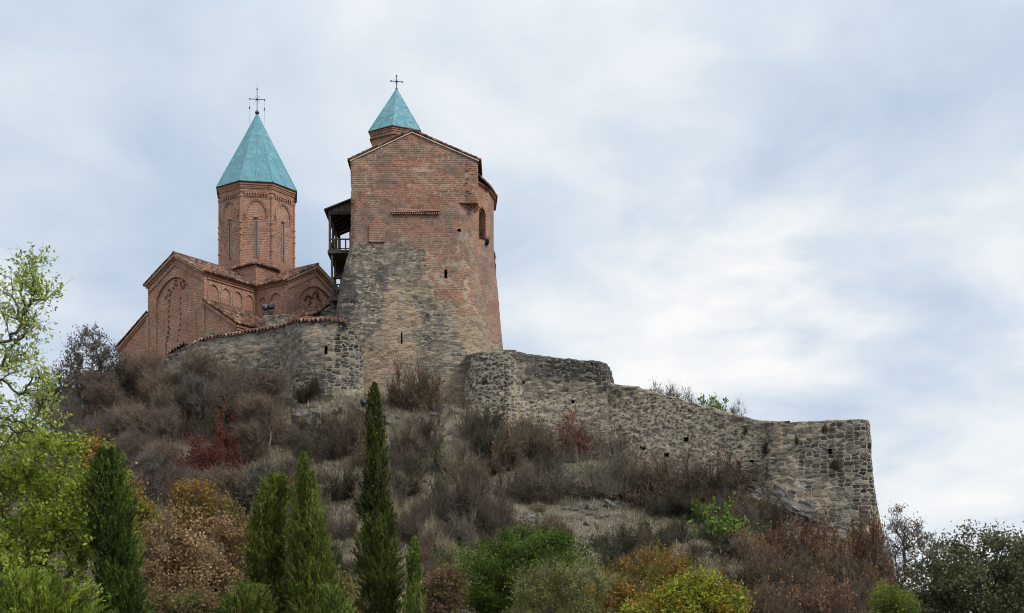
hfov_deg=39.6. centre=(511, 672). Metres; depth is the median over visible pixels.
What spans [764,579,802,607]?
russet shrub
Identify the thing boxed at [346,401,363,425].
dark shrub
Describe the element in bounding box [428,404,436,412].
floodlight
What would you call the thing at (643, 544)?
brown shrub
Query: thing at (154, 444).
bare tree
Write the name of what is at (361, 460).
brown shrub
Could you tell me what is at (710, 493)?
brown shrub
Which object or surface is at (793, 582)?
bare shrub
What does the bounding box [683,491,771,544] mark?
leafy shrub
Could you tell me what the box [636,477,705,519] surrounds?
dark shrub
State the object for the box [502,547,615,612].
willow tree
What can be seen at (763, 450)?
wall plant
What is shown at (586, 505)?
boulder
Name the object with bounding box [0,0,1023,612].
sky
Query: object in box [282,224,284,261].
slit window
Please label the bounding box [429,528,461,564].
dry shrub
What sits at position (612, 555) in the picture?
dark shrub
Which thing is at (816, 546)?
russet shrub
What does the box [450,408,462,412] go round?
boulder
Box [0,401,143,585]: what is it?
broadleaf tree
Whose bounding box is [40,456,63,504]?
bare tree
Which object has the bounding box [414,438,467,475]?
dark shrub
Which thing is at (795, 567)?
dark shrub
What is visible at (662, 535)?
dark shrub
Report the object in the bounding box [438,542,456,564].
dark shrub
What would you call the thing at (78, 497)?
bare tree
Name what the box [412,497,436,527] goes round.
bare shrub
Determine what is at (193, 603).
oak tree
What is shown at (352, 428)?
brown shrub
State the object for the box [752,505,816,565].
russet shrub
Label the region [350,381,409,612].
cypress tree
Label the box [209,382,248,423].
bare tree
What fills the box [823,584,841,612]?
russet shrub
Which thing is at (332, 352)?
round bastion
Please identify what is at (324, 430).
dark shrub
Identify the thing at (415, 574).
conifer tree
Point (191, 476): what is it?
bare tree
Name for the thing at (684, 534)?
dark shrub
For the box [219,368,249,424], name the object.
bare tree
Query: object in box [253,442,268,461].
dark shrub
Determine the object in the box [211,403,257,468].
red shrub
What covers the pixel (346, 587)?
oak tree
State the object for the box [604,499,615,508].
boulder
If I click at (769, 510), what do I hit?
brown shrub
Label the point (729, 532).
bare shrub
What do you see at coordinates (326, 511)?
brown shrub
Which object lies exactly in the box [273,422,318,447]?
bare shrub
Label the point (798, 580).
russet shrub
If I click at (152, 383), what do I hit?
bare tree
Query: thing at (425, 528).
dry shrub
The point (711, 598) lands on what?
sumac tree
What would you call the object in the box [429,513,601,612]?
bush
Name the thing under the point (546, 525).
bare shrub
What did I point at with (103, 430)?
bare tree
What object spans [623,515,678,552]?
dark shrub
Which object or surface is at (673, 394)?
bare shrub
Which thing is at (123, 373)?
bare tree
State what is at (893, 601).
shrub
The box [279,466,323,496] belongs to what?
bare shrub
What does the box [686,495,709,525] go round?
leafy shrub
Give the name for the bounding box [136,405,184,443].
bare tree
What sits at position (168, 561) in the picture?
oak tree
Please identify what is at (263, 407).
bare tree
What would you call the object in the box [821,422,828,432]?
wall plant
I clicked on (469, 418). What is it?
bare shrub
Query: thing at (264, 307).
floodlight
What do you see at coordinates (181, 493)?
oak tree
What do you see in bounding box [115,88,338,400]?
church
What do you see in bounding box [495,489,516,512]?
brown shrub
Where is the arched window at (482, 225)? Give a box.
[479,207,485,240]
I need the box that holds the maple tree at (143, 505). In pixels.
[53,426,168,568]
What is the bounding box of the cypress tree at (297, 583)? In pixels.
[277,451,343,612]
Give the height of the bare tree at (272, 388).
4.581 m
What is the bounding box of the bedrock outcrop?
[745,484,826,526]
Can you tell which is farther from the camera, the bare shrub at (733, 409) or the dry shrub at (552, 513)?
the bare shrub at (733, 409)
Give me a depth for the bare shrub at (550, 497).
89.97 m
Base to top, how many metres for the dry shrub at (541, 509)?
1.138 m
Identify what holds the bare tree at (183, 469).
on the hillside
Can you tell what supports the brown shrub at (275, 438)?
on the hillside
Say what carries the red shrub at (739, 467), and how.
on the hillside
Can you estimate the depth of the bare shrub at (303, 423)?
96.72 m
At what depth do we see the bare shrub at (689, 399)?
102.49 m
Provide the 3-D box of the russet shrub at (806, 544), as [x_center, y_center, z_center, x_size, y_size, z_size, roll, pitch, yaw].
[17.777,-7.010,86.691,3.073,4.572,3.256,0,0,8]
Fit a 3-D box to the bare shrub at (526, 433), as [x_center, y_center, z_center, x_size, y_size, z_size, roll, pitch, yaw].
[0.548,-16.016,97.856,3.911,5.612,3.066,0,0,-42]
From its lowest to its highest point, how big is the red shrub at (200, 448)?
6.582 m
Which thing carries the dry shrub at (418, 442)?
on the hillside
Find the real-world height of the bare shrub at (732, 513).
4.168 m
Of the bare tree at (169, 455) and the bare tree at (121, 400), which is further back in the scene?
the bare tree at (121, 400)
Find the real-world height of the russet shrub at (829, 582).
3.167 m
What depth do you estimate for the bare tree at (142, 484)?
86.92 m
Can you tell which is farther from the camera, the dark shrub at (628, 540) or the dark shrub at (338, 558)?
the dark shrub at (628, 540)
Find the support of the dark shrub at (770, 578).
on the hillside
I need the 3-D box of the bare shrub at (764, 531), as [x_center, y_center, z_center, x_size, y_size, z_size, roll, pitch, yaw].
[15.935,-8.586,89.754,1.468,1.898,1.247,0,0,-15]
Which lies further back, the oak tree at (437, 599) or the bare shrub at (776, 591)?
the bare shrub at (776, 591)
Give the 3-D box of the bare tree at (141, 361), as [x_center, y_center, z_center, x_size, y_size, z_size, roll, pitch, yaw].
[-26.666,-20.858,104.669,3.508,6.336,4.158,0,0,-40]
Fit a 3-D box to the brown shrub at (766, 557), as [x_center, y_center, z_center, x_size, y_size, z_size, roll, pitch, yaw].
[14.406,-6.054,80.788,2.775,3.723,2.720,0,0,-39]
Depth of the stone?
89.57 m
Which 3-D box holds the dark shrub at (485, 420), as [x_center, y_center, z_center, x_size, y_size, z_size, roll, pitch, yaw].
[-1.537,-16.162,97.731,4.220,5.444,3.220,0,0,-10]
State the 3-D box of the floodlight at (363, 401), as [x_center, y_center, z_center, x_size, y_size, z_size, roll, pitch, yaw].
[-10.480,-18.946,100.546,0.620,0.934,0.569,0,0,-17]
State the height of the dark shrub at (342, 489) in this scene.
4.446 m
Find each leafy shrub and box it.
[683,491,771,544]
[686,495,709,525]
[697,392,728,411]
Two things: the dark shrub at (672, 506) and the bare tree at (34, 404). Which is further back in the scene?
the bare tree at (34, 404)
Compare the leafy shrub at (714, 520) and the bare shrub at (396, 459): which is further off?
the bare shrub at (396, 459)
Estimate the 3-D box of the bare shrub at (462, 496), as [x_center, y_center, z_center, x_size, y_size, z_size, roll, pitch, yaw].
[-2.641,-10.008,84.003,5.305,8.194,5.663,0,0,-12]
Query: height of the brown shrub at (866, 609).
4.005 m
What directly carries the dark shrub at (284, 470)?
on the hillside
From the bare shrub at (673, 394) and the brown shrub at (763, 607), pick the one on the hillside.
the brown shrub at (763, 607)
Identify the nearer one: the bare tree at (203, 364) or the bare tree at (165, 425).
the bare tree at (165, 425)
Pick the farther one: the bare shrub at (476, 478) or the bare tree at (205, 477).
the bare shrub at (476, 478)
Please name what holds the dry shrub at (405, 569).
on the hillside
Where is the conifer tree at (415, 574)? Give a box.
[399,535,427,612]
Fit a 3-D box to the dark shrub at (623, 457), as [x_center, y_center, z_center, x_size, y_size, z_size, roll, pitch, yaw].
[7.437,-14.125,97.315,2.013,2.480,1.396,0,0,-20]
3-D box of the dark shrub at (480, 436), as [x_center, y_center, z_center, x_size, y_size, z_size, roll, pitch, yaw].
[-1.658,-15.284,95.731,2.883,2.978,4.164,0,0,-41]
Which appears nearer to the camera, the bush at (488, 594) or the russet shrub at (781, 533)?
the bush at (488, 594)
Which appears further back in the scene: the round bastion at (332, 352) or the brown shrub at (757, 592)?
the round bastion at (332, 352)
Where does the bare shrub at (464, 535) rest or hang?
on the hillside
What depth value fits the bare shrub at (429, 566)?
74.65 m
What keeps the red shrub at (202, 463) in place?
on the hillside
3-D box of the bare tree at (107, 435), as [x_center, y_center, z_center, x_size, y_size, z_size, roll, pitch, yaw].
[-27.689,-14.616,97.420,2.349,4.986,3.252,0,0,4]
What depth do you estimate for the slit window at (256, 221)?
118.87 m
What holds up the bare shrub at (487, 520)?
on the hillside
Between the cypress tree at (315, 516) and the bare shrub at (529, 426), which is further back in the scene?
the bare shrub at (529, 426)
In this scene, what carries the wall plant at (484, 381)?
on the stepped bastion at (549, 388)
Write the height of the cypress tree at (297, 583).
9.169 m
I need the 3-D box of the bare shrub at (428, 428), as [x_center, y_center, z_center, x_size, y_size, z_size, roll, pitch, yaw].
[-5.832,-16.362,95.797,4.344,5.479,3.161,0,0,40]
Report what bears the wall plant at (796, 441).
attached to the corner bastion at (803, 471)
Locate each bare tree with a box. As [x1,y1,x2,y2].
[0,448,33,502]
[0,475,21,520]
[23,387,64,425]
[32,361,81,416]
[33,451,75,506]
[40,389,86,432]
[40,396,90,449]
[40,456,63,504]
[42,443,71,470]
[52,413,87,441]
[55,321,130,417]
[55,474,90,543]
[61,368,101,411]
[64,457,82,479]
[69,396,98,418]
[73,405,92,426]
[76,374,125,419]
[77,365,123,414]
[77,415,109,434]
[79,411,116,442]
[86,416,132,445]
[88,406,123,433]
[95,427,117,442]
[97,379,127,408]
[102,392,136,430]
[102,398,164,449]
[106,434,136,464]
[107,348,147,403]
[108,392,146,415]
[112,425,149,469]
[115,430,168,496]
[121,361,156,402]
[123,347,167,399]
[124,459,159,497]
[127,445,173,520]
[127,467,143,492]
[129,468,154,522]
[133,436,184,504]
[134,363,184,413]
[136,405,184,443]
[138,417,166,442]
[138,435,175,491]
[139,437,182,504]
[144,378,198,442]
[145,400,184,443]
[150,408,177,443]
[152,459,203,514]
[155,367,184,396]
[162,382,198,440]
[162,475,193,516]
[173,343,225,423]
[176,365,215,442]
[177,359,214,419]
[178,463,218,514]
[190,469,218,503]
[200,457,254,514]
[202,375,249,430]
[202,488,234,540]
[208,357,250,418]
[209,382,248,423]
[211,462,259,512]
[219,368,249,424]
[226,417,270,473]
[230,364,294,433]
[232,389,268,428]
[238,364,277,392]
[240,390,278,451]
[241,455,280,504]
[264,372,282,405]
[876,501,942,601]
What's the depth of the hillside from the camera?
91.89 m
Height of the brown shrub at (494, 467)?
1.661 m
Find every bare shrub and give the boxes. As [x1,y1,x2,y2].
[213,445,264,522]
[272,433,296,483]
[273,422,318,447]
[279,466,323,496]
[283,445,298,474]
[289,402,333,437]
[290,476,337,514]
[295,409,353,465]
[315,465,326,484]
[318,423,354,458]
[321,396,366,439]
[325,494,363,539]
[351,468,402,512]
[355,466,398,488]
[386,407,434,459]
[388,431,426,478]
[388,435,409,469]
[388,440,433,472]
[389,481,409,506]
[394,494,429,545]
[401,392,458,450]
[408,496,428,516]
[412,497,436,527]
[417,517,463,545]
[418,521,446,551]
[422,546,461,577]
[425,490,447,516]
[427,437,511,531]
[445,499,482,550]
[447,430,468,458]
[449,389,483,439]
[459,473,497,510]
[466,465,519,540]
[468,465,487,491]
[472,424,505,458]
[486,445,559,504]
[494,444,515,471]
[503,501,553,535]
[508,399,542,452]
[515,459,590,504]
[516,410,539,435]
[521,453,543,476]
[532,483,558,504]
[537,450,554,478]
[561,433,588,463]
[569,449,623,501]
[584,422,648,503]
[588,410,629,459]
[593,443,672,497]
[620,529,646,558]
[649,376,672,394]
[653,456,680,485]
[659,379,689,398]
[667,468,687,497]
[671,431,753,505]
[675,551,705,588]
[676,535,707,567]
[681,386,702,404]
[688,534,709,558]
[699,508,731,539]
[703,480,739,526]
[705,493,727,508]
[705,519,742,546]
[714,503,741,523]
[726,393,747,415]
[736,501,775,535]
[753,580,788,604]
[755,524,774,539]
[760,540,828,589]
[773,543,822,604]
[798,582,826,611]
[823,558,872,612]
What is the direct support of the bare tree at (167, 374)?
on the hillside
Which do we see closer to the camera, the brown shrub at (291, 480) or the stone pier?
the brown shrub at (291, 480)
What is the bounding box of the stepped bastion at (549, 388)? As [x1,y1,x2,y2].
[463,350,613,448]
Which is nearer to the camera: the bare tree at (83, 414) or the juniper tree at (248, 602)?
the juniper tree at (248, 602)
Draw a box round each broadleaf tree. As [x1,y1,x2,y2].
[0,242,73,459]
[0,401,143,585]
[569,538,704,612]
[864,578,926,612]
[896,518,1023,612]
[915,553,1023,612]
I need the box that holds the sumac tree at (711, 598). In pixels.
[611,562,757,612]
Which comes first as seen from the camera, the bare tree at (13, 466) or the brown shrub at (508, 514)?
the brown shrub at (508, 514)
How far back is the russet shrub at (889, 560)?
92.35 m
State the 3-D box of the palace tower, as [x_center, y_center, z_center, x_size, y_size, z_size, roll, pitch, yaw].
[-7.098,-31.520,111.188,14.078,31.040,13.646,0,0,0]
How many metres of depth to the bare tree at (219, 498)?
81.42 m
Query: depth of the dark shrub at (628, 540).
82.05 m
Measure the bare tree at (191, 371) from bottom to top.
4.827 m
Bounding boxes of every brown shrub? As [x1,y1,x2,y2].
[260,412,290,444]
[285,470,320,510]
[291,497,331,527]
[320,399,387,455]
[346,416,381,468]
[378,346,447,414]
[406,531,449,568]
[459,442,496,485]
[481,410,527,473]
[487,458,504,474]
[490,495,525,529]
[493,515,539,556]
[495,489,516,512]
[511,415,566,464]
[549,513,575,541]
[625,447,695,509]
[627,524,662,565]
[692,483,714,505]
[697,478,781,524]
[712,537,791,593]
[722,577,807,612]
[733,544,751,566]
[747,578,775,605]
[748,538,784,572]
[755,482,797,530]
[770,563,834,611]
[779,582,844,612]
[792,537,889,597]
[810,535,879,595]
[831,582,876,612]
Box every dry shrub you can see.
[248,497,270,525]
[253,450,282,476]
[267,453,296,470]
[350,473,400,500]
[389,466,424,494]
[390,490,411,530]
[391,422,422,458]
[398,553,422,581]
[417,513,444,544]
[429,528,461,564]
[436,440,474,485]
[465,523,479,542]
[528,501,546,512]
[541,504,561,518]
[726,523,753,556]
[729,556,746,575]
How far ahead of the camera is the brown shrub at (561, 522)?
81.96 m
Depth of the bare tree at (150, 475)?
88.28 m
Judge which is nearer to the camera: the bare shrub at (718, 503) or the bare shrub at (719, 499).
the bare shrub at (718, 503)
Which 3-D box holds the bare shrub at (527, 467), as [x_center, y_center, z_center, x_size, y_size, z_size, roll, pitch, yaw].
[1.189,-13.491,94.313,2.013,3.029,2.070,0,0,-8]
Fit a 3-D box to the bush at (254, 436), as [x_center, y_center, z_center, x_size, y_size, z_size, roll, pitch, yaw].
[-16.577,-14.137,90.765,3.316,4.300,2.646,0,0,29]
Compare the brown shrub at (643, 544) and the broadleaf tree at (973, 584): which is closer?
the brown shrub at (643, 544)
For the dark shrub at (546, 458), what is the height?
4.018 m
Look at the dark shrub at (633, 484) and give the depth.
92.56 m
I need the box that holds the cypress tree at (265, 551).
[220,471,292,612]
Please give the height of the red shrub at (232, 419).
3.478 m
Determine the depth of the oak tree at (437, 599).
54.54 m
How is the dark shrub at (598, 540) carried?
on the hillside
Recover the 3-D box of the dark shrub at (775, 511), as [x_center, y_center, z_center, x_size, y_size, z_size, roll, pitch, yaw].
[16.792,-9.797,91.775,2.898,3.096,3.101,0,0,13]
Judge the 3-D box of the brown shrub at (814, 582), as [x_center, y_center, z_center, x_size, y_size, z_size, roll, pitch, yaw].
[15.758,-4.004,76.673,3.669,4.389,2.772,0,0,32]
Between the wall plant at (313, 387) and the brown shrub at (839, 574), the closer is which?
the brown shrub at (839, 574)
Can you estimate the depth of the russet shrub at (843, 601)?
73.90 m
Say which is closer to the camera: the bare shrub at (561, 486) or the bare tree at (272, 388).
the bare shrub at (561, 486)
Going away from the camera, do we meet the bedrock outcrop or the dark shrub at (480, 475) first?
the dark shrub at (480, 475)
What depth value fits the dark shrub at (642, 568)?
79.08 m
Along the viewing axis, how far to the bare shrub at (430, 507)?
85.23 m
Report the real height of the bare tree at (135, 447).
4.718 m
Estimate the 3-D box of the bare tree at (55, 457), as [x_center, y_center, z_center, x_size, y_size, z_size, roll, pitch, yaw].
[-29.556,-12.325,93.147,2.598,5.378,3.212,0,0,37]
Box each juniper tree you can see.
[0,566,119,612]
[202,582,281,612]
[315,583,356,612]
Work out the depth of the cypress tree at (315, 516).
45.43 m
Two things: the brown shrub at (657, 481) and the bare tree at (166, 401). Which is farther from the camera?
the bare tree at (166, 401)
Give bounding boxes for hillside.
[0,396,924,612]
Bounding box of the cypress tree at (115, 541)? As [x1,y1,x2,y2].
[77,445,159,612]
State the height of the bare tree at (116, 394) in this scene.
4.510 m
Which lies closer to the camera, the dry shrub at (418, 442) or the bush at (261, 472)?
the bush at (261, 472)
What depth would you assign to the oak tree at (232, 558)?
61.52 m
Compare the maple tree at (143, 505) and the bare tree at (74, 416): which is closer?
the maple tree at (143, 505)
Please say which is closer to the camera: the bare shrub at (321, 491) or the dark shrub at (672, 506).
the bare shrub at (321, 491)
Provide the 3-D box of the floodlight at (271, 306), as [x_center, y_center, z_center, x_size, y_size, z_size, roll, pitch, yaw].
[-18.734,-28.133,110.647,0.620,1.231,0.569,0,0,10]
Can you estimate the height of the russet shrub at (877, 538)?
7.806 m
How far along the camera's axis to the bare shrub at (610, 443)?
99.42 m
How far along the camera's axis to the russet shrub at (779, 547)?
84.38 m
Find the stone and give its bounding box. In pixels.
[588,504,599,510]
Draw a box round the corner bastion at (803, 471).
[761,419,884,551]
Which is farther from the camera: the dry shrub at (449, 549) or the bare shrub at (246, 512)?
the bare shrub at (246, 512)
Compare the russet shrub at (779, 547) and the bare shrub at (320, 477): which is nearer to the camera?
the russet shrub at (779, 547)
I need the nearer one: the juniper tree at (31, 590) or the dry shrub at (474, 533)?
the juniper tree at (31, 590)
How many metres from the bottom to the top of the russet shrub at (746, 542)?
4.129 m
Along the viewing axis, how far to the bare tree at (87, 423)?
99.08 m
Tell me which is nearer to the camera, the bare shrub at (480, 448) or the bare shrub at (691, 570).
the bare shrub at (691, 570)
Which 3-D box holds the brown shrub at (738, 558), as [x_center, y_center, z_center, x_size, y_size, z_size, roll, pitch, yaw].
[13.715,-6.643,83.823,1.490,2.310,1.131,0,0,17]
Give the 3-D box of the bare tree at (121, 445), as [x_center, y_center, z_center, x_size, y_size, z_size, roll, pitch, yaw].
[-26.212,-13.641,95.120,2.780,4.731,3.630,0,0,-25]
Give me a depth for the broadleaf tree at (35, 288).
34.05 m
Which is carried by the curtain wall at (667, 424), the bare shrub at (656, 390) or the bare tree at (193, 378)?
the bare shrub at (656, 390)
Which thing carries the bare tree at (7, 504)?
on the hillside
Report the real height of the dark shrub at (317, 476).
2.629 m
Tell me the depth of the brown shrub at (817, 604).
73.13 m
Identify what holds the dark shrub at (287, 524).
on the hillside
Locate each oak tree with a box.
[130,496,225,611]
[141,578,231,612]
[164,472,225,573]
[179,505,250,604]
[209,484,256,591]
[333,563,363,612]
[402,559,472,612]
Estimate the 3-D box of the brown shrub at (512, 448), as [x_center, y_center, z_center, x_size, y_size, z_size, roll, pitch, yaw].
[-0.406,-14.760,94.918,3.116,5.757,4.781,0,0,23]
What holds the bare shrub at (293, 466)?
on the hillside
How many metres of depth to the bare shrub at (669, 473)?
94.13 m
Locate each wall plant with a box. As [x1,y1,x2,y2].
[294,380,309,404]
[306,365,320,396]
[480,376,487,384]
[761,435,768,454]
[794,430,798,444]
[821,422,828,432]
[829,451,842,473]
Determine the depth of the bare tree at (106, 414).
98.76 m
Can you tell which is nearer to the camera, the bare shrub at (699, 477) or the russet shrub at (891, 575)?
the russet shrub at (891, 575)
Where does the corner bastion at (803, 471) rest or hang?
on the hillside
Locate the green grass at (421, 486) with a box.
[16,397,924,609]
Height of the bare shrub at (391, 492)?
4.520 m
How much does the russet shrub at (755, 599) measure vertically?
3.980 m
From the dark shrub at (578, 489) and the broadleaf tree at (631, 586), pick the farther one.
the dark shrub at (578, 489)
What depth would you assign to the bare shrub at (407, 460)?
91.95 m
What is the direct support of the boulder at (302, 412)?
on the hillside
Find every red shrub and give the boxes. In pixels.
[165,441,241,497]
[174,402,253,472]
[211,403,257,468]
[221,412,246,445]
[551,400,605,460]
[708,456,755,493]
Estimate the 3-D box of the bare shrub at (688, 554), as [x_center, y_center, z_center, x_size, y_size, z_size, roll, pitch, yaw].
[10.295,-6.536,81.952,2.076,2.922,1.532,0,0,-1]
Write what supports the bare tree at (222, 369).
on the hillside
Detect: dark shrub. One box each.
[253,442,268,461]
[269,457,328,484]
[274,464,291,477]
[281,509,294,538]
[287,440,311,459]
[313,415,330,449]
[317,448,365,501]
[329,537,358,580]
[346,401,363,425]
[351,406,367,430]
[385,386,402,406]
[387,452,433,496]
[397,509,419,531]
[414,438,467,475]
[424,474,450,509]
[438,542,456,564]
[460,398,510,440]
[461,424,510,456]
[467,470,492,497]
[473,432,489,453]
[532,437,565,472]
[564,480,583,495]
[583,520,625,556]
[587,536,638,571]
[601,520,653,555]
[613,449,632,469]
[614,471,642,500]
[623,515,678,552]
[629,550,649,577]
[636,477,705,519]
[637,522,681,557]
[661,511,694,544]
[701,531,756,558]
[739,493,758,511]
[749,564,786,595]
[760,498,790,537]
[783,563,814,580]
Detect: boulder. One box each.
[292,409,307,417]
[308,408,318,413]
[315,409,328,418]
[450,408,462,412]
[522,513,535,522]
[578,502,588,508]
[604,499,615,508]
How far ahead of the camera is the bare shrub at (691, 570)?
77.40 m
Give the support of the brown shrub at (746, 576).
on the hillside
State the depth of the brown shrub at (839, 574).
83.68 m
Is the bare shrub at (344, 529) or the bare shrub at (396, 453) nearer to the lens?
the bare shrub at (344, 529)
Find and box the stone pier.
[262,314,292,330]
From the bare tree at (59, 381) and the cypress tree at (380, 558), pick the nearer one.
the cypress tree at (380, 558)
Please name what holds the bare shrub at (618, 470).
on the hillside
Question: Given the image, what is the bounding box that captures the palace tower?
[324,75,502,402]
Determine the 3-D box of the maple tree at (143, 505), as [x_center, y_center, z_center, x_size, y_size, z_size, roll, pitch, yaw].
[-12.689,-3.173,44.022,3.733,9.002,2.579,0,0,0]
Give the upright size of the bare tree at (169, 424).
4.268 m
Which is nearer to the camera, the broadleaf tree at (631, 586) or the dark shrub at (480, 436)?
the broadleaf tree at (631, 586)
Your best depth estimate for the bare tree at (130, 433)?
96.05 m
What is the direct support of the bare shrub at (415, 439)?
on the hillside
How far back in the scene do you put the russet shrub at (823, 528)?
87.67 m
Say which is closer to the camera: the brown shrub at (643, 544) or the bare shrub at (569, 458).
the brown shrub at (643, 544)
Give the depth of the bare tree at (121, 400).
102.79 m
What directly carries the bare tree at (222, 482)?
on the hillside
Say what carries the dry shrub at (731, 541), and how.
on the hillside
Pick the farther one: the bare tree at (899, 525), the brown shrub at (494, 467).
the brown shrub at (494, 467)
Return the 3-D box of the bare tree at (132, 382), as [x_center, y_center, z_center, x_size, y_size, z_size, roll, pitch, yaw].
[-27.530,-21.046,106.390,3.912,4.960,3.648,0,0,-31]
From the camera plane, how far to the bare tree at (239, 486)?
83.20 m
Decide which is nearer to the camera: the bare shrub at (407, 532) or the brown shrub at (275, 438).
the bare shrub at (407, 532)
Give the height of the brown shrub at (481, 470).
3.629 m
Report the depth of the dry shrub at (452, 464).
90.80 m
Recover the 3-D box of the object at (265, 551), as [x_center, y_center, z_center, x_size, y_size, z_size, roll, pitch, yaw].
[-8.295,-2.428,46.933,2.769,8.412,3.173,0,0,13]
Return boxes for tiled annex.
[285,299,336,322]
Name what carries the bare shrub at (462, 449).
on the hillside
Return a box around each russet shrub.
[729,521,781,567]
[740,575,770,612]
[751,567,814,597]
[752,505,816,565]
[752,576,796,612]
[761,538,790,569]
[763,508,814,557]
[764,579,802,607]
[772,566,857,612]
[782,543,809,572]
[784,524,829,569]
[788,502,850,560]
[800,566,845,597]
[806,538,831,570]
[809,564,831,586]
[810,532,837,572]
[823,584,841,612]
[828,509,896,571]
[851,552,903,612]
[854,491,887,580]
[854,539,883,582]
[882,543,895,578]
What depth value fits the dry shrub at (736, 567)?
79.89 m
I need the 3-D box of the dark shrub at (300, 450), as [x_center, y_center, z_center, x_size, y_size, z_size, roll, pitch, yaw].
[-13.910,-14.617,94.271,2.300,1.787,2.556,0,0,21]
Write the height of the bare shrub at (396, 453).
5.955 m
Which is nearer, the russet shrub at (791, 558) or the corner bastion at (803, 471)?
the russet shrub at (791, 558)
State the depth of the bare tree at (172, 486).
84.50 m
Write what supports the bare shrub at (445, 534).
on the hillside
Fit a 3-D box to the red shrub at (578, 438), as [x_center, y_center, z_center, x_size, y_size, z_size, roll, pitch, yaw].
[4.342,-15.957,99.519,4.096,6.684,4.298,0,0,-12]
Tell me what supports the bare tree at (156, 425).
on the hillside
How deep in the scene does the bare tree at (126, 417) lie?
97.09 m
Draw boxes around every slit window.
[228,222,230,258]
[254,220,257,256]
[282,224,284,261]
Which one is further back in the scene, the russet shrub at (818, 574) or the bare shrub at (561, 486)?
the bare shrub at (561, 486)
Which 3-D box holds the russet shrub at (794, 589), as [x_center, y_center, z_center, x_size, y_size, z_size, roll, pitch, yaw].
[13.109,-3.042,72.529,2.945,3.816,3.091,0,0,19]
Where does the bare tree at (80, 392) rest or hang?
on the hillside
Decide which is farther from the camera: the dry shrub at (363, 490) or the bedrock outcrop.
the bedrock outcrop
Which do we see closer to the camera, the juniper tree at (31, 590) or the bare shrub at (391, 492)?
the juniper tree at (31, 590)
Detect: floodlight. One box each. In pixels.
[261,304,268,315]
[267,303,274,314]
[360,398,366,407]
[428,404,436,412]
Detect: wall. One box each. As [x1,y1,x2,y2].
[159,322,293,400]
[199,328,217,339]
[607,383,778,489]
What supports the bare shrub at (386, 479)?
on the hillside
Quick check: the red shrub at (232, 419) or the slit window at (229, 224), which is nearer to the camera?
the red shrub at (232, 419)
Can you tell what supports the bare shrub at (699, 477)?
on the hillside
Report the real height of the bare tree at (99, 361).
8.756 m
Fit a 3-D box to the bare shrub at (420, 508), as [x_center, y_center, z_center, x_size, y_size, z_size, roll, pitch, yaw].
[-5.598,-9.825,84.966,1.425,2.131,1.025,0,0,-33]
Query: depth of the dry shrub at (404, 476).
87.42 m
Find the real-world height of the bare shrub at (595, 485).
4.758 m
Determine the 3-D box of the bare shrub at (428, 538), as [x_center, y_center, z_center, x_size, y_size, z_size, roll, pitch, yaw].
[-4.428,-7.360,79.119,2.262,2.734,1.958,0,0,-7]
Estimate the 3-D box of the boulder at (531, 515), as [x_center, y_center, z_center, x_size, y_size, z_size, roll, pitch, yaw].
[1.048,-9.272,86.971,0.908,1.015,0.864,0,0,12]
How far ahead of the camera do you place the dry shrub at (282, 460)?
91.35 m
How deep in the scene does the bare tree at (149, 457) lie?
88.63 m
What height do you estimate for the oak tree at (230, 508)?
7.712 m
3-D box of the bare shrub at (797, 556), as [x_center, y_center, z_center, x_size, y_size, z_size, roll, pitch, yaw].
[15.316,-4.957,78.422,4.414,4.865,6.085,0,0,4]
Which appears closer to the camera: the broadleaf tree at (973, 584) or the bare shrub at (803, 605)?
the bare shrub at (803, 605)
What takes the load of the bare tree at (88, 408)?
on the hillside
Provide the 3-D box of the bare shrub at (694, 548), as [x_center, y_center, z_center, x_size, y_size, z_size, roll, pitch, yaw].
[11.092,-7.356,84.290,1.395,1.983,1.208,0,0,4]
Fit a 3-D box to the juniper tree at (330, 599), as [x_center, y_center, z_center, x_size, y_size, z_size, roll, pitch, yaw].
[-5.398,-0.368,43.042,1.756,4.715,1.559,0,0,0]
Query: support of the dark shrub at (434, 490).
on the hillside
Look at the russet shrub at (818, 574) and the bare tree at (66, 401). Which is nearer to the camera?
the russet shrub at (818, 574)
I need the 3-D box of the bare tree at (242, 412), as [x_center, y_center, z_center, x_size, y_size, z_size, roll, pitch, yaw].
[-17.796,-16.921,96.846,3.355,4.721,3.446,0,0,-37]
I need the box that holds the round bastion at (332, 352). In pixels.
[284,316,365,406]
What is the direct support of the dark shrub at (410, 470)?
on the hillside
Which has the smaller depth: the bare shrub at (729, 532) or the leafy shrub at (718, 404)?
the bare shrub at (729, 532)
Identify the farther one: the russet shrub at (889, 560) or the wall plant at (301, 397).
the wall plant at (301, 397)
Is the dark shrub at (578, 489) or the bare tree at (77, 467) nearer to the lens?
the bare tree at (77, 467)
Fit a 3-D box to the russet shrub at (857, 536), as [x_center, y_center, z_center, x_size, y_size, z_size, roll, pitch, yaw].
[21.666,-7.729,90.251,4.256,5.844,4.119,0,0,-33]
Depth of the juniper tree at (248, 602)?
42.78 m
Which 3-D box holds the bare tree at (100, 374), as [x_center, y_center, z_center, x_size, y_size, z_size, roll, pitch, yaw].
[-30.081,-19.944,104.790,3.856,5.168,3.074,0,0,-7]
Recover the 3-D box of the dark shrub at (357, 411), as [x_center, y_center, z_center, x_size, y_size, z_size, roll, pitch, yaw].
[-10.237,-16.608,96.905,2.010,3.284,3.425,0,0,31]
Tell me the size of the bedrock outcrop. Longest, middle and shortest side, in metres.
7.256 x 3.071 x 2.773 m
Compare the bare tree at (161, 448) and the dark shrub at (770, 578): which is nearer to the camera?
the dark shrub at (770, 578)

